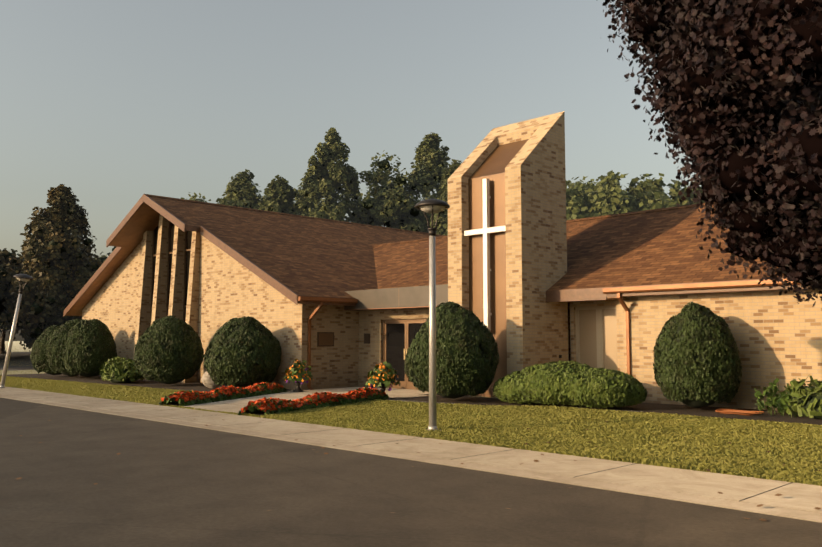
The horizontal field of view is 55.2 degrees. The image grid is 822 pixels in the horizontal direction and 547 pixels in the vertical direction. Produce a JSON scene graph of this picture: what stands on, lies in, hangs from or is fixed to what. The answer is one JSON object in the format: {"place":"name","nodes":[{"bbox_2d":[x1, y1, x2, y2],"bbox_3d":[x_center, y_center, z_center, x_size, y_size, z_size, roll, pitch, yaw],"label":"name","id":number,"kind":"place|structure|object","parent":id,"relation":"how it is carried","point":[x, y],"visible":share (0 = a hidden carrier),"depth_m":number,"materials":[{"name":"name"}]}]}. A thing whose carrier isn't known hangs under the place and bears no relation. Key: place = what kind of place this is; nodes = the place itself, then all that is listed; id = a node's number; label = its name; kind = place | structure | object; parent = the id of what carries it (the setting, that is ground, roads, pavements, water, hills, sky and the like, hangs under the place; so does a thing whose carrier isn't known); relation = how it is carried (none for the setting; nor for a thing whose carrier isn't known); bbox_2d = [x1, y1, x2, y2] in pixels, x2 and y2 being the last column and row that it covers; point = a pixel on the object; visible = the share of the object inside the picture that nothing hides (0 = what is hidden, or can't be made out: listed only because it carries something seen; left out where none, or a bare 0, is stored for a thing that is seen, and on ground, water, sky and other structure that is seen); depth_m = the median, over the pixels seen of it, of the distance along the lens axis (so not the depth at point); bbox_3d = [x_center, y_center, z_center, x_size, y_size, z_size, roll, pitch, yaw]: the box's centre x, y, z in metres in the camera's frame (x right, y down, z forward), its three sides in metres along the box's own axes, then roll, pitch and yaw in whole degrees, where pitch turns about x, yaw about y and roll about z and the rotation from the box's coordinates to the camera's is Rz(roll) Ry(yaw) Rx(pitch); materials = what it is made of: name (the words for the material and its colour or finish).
{"place":"outdoors","nodes":[
{"label":"outdoors","id":0,"kind":"place"},
{"bbox_2d":[0,0,700,340],"label":"sky","id":1,"kind":"structure","parent":0,"point":[115,103],"materials":[{"name":"blue"}]},
{"bbox_2d":[0,341,804,433],"bbox_3d":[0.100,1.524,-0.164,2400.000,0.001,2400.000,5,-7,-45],"label":"lawn","id":2,"kind":"structure","parent":0,"point":[16,347],"depth_m":39.70,"materials":[{"name":"green plant"}]},
{"bbox_2d":[0,267,20,333],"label":"tree","id":3,"kind":"object","parent":2,"relation":"on","point":[2,325],"visible":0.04,"depth_m":77.75,"materials":[{"name":"green plant"}]},
{"bbox_2d":[0,251,24,353],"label":"tree","id":4,"kind":"object","parent":2,"relation":"on","point":[2,344],"depth_m":87.93,"materials":[{"name":"green plant"}]},
{"bbox_2d":[0,248,41,318],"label":"maple tree","id":5,"kind":"object","parent":2,"relation":"on","point":[8,261],"visible":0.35,"depth_m":65.61,"materials":[{"name":"green plant"}]},
{"bbox_2d":[0,262,98,335],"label":"tree","id":6,"kind":"object","parent":2,"relation":"on","point":[62,304],"depth_m":71.46,"materials":[{"name":"green plant"}]},
{"bbox_2d":[1,184,103,351],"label":"maple tree","id":7,"kind":"object","parent":2,"relation":"on","point":[56,253],"visible":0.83,"depth_m":62.61,"materials":[{"name":"green plant"}]},
{"bbox_2d":[94,252,110,258],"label":"tree","id":8,"kind":"object","parent":2,"relation":"on","point":[105,256],"depth_m":94.18,"materials":[{"name":"green plant"}]},
{"bbox_2d":[181,192,248,207],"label":"cottonwood tree","id":9,"kind":"object","parent":2,"relation":"on","point":[227,201],"depth_m":68.98,"materials":[{"name":"green plant"}]},
{"bbox_2d":[222,169,261,208],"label":"cottonwood tree","id":10,"kind":"object","parent":2,"relation":"on","point":[240,186],"visible":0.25,"depth_m":72.23,"materials":[{"name":"green plant"}]},
{"bbox_2d":[255,175,295,213],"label":"cottonwood tree","id":11,"kind":"object","parent":2,"relation":"on","point":[279,195],"visible":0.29,"depth_m":69.03,"materials":[{"name":"green plant"}]},
{"bbox_2d":[289,187,326,215],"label":"cottonwood tree","id":12,"kind":"object","parent":2,"relation":"on","point":[294,207],"visible":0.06,"depth_m":76.59,"materials":[{"name":"green plant"}]},
{"bbox_2d":[238,387,388,415],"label":"flowerbed begonias","id":13,"kind":"object","parent":2,"relation":"on","point":[264,406],"visible":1,"depth_m":17.39,"materials":[{"name":"red plant"}]},
{"bbox_2d":[297,127,367,223],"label":"cottonwood tree","id":14,"kind":"object","parent":2,"relation":"on","point":[319,180],"visible":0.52,"depth_m":69.72,"materials":[{"name":"green plant"}]},
{"bbox_2d":[347,151,427,232],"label":"cottonwood tree","id":15,"kind":"object","parent":2,"relation":"on","point":[386,203],"visible":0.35,"depth_m":71.14,"materials":[{"name":"green plant"}]},
{"bbox_2d":[0,376,821,485],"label":"lawn grass","id":16,"kind":"structure","parent":2,"relation":"on","point":[667,439],"depth_m":13.03,"materials":[{"name":"green plant"}]},
{"bbox_2d":[0,368,821,424],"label":"planting bed mulch","id":17,"kind":"object","parent":2,"relation":"on","point":[706,411],"visible":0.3,"depth_m":18.61,"materials":[{"name":"brown soil"}]},
{"bbox_2d":[30,318,82,376],"bbox_3d":[-14.226,3.040,32.346,2.079,2.358,3.456,5,-7,-45],"label":"arborvitae shrub","id":18,"kind":"object","parent":17,"relation":"on","point":[46,354],"visible":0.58,"depth_m":31.59,"materials":[{"name":"green plant"}]},
{"bbox_2d":[62,319,117,376],"bbox_3d":[-12.660,2.928,31.016,2.021,2.280,2.133,5,-7,-45],"label":"arborvitae shrub","id":19,"kind":"object","parent":17,"relation":"on","point":[89,349],"visible":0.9,"depth_m":30.34,"materials":[{"name":"green plant"}]},
{"bbox_2d":[99,357,144,382],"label":"shrub","id":20,"kind":"object","parent":17,"relation":"on","point":[118,370],"visible":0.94,"depth_m":27.54,"materials":[{"name":"green plant"}]},
{"bbox_2d":[134,315,203,383],"bbox_3d":[-8.141,2.574,26.516,2.251,2.315,2.296,5,-7,-45],"label":"arborvitae shrub","id":21,"kind":"object","parent":17,"relation":"on","point":[169,349],"visible":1,"depth_m":25.74,"materials":[{"name":"green plant"}]},
{"bbox_2d":[201,371,219,387],"bbox_3d":[-6.303,3.355,24.944,0.673,0.640,0.726,5,-7,-45],"label":"boulder","id":22,"kind":"object","parent":17,"relation":"on","point":[207,381],"visible":0.58,"depth_m":24.68,"materials":[{"name":"stone"}]},
{"bbox_2d":[158,382,286,406],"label":"flowerbed begonias","id":23,"kind":"object","parent":17,"relation":"on","point":[188,398],"visible":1,"depth_m":19.90,"materials":[{"name":"red plant"}]},
{"bbox_2d":[203,316,281,387],"bbox_3d":[-5.136,2.422,24.171,2.366,2.234,2.394,5,-7,-45],"label":"arborvitae shrub","id":24,"kind":"object","parent":17,"relation":"on","point":[242,352],"visible":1,"depth_m":23.36,"materials":[{"name":"green plant"}]},
{"bbox_2d":[404,301,499,398],"bbox_3d":[1.055,1.910,19.801,2.332,2.437,2.354,5,-7,-45],"label":"bush","id":25,"kind":"object","parent":17,"relation":"on","point":[467,357],"visible":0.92,"depth_m":19.04,"materials":[{"name":"green plant"}]},
{"bbox_2d":[493,360,646,407],"bbox_3d":[3.597,2.544,18.284,1.948,1.031,3.836,5,-7,-45],"label":"hedge","id":26,"kind":"object","parent":17,"relation":"on","point":[572,383],"visible":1,"depth_m":17.47,"materials":[{"name":"green plant"}]},
{"bbox_2d":[652,302,742,407],"bbox_3d":[6.261,1.777,17.234,1.872,2.324,1.909,5,-7,-45],"label":"arborvitae shrub","id":27,"kind":"object","parent":17,"relation":"on","point":[697,361],"visible":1,"depth_m":16.64,"materials":[{"name":"green plant"}]},
{"bbox_2d":[715,409,763,415],"bbox_3d":[6.716,2.846,16.088,0.534,0.089,0.997,5,-7,-45],"label":"garden hose","id":28,"kind":"object","parent":17,"relation":"on","point":[738,412],"visible":0.98,"depth_m":16.02,"materials":[{"name":"brown rubber"}]},
{"bbox_2d":[754,377,811,416],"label":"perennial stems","id":29,"kind":"object","parent":17,"relation":"on","point":[774,400],"visible":0.42,"depth_m":16.02,"materials":[{"name":"green plant"}]},
{"bbox_2d":[778,374,821,419],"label":"perennial shrub","id":30,"kind":"object","parent":17,"relation":"on","point":[805,401],"visible":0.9,"depth_m":15.35,"materials":[{"name":"green plant"}]},
{"bbox_2d":[392,132,450,232],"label":"cottonwood tree","id":31,"kind":"object","parent":2,"relation":"on","point":[431,162],"visible":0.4,"depth_m":73.54,"materials":[{"name":"green plant"}]},
{"bbox_2d":[414,199,449,430],"bbox_3d":[0.363,0.688,13.284,0.610,3.935,0.610,5,-7,-45],"label":"street lamp","id":32,"kind":"object","parent":2,"relation":"on","point":[431,206],"visible":0.9,"depth_m":13.23,"materials":[{"name":"metal"}]},
{"bbox_2d":[429,159,461,235],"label":"cottonwood tree","id":33,"kind":"object","parent":2,"relation":"on","point":[442,225],"visible":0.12,"depth_m":69.80,"materials":[{"name":"green plant"}]},
{"bbox_2d":[82,214,821,410],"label":"church brick walls","id":34,"kind":"structure","parent":2,"relation":"on","point":[775,335],"depth_m":24.76,"materials":[{"name":"beige brick"}]},
{"bbox_2d":[150,221,191,324],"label":"gable windows","id":35,"kind":"structure","parent":34,"relation":"attached to","point":[188,237],"depth_m":30.33,"materials":[{"name":"black glass"}]},
{"bbox_2d":[344,284,447,310],"bbox_3d":[0.024,0.791,24.256,1.624,0.620,4.570,5,-7,-45],"label":"entry canopy","id":36,"kind":"object","parent":34,"relation":"attached to","point":[415,297],"visible":0.55,"depth_m":23.62,"materials":[{"name":"brown metal"}]},
{"bbox_2d":[377,318,427,391],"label":"entry doors","id":37,"kind":"structure","parent":34,"relation":"attached to","point":[399,335],"depth_m":24.41,"materials":[{"name":"brown metal"}]},
{"bbox_2d":[63,194,810,316],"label":"roof","id":38,"kind":"structure","parent":34,"relation":"on","point":[292,257],"depth_m":26.17,"materials":[{"name":"brown tile"}]},
{"bbox_2d":[317,332,561,357],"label":"wall plaques","id":39,"kind":"object","parent":34,"relation":"attached to","point":[325,339],"depth_m":24.65,"materials":[{"name":"brown metal"}]},
{"bbox_2d":[298,279,800,389],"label":"gutters and downspouts","id":40,"kind":"object","parent":34,"relation":"attached to","point":[695,286],"visible":0.92,"depth_m":19.33,"materials":[{"name":"orange metal"}]},
{"bbox_2d":[575,306,617,370],"bbox_3d":[5.039,1.907,21.073,0.230,2.040,1.530,5,-7,-45],"label":"wall panel","id":41,"kind":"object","parent":34,"relation":"attached to","point":[596,337],"depth_m":21.16,"materials":[{"name":"beige"}]},
{"bbox_2d":[448,111,568,397],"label":"bell tower","id":42,"kind":"structure","parent":2,"relation":"on","point":[520,166],"depth_m":21.28,"materials":[{"name":"brick"}]},
{"bbox_2d":[464,178,505,331],"bbox_3d":[2.083,-0.488,21.358,0.220,4.200,1.500,5,-7,-45],"label":"cross","id":43,"kind":"object","parent":42,"relation":"attached to","point":[486,230],"visible":0.79,"depth_m":21.28,"materials":[{"name":"white metal"}]},
{"bbox_2d":[566,180,591,219],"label":"willow tree","id":44,"kind":"object","parent":2,"relation":"on","point":[573,198],"visible":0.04,"depth_m":66.97,"materials":[{"name":"green plant"}]},
{"bbox_2d":[566,177,595,192],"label":"willow tree","id":45,"kind":"object","parent":2,"relation":"on","point":[575,186],"depth_m":82.69,"materials":[{"name":"green plant"}]},
{"bbox_2d":[566,170,640,218],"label":"willow tree","id":46,"kind":"object","parent":2,"relation":"on","point":[612,176],"visible":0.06,"depth_m":67.85,"materials":[{"name":"green plant"}]},
{"bbox_2d":[586,173,676,214],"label":"willow tree","id":47,"kind":"object","parent":2,"relation":"on","point":[637,196],"visible":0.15,"depth_m":65.98,"materials":[{"name":"green plant"}]},
{"bbox_2d":[639,179,698,208],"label":"willow tree","id":48,"kind":"object","parent":2,"relation":"on","point":[675,187],"depth_m":67.26,"materials":[{"name":"green plant"}]},
{"bbox_2d":[672,181,705,205],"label":"willow tree","id":49,"kind":"object","parent":2,"relation":"on","point":[701,191],"visible":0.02,"depth_m":68.51,"materials":[{"name":"green plant"}]},
{"bbox_2d":[600,0,821,306],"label":"crimson maple tree","id":50,"kind":"object","parent":2,"relation":"on","point":[737,92],"visible":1,"depth_m":9.66,"materials":[{"name":"red plant"}]},
{"bbox_2d":[0,352,821,546],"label":"road asphalt","id":51,"kind":"structure","parent":0,"point":[174,485],"depth_m":7.46,"materials":[{"name":"grey asphalt"}]},
{"bbox_2d":[17,400,820,526],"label":"fallen leaves","id":52,"kind":"object","parent":51,"relation":"on","point":[759,505],"visible":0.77,"depth_m":9.42,"materials":[{"name":"brown plant"}]},
{"bbox_2d":[0,387,821,522],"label":"sidewalk paving","id":53,"kind":"structure","parent":0,"point":[800,501],"depth_m":10.16,"materials":[{"name":"concrete"}]},
{"bbox_2d":[0,274,33,387],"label":"street lamp","id":54,"kind":"object","parent":53,"relation":"on","point":[26,278],"visible":0.92,"depth_m":24.96,"materials":[{"name":"metal"}]},
{"bbox_2d":[282,358,313,391],"bbox_3d":[-3.283,2.986,23.027,0.952,0.998,0.897,5,-7,-45],"label":"urn planter","id":55,"kind":"object","parent":53,"relation":"on","point":[297,374],"visible":1,"depth_m":22.86,"materials":[{"name":"grey metal"}]},
{"bbox_2d":[365,361,400,397],"bbox_3d":[-0.727,2.781,20.515,0.970,0.983,0.884,5,-7,-45],"label":"flowering plant","id":56,"kind":"object","parent":53,"relation":"on","point":[382,377],"visible":0.98,"depth_m":20.37,"materials":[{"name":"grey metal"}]}
]}

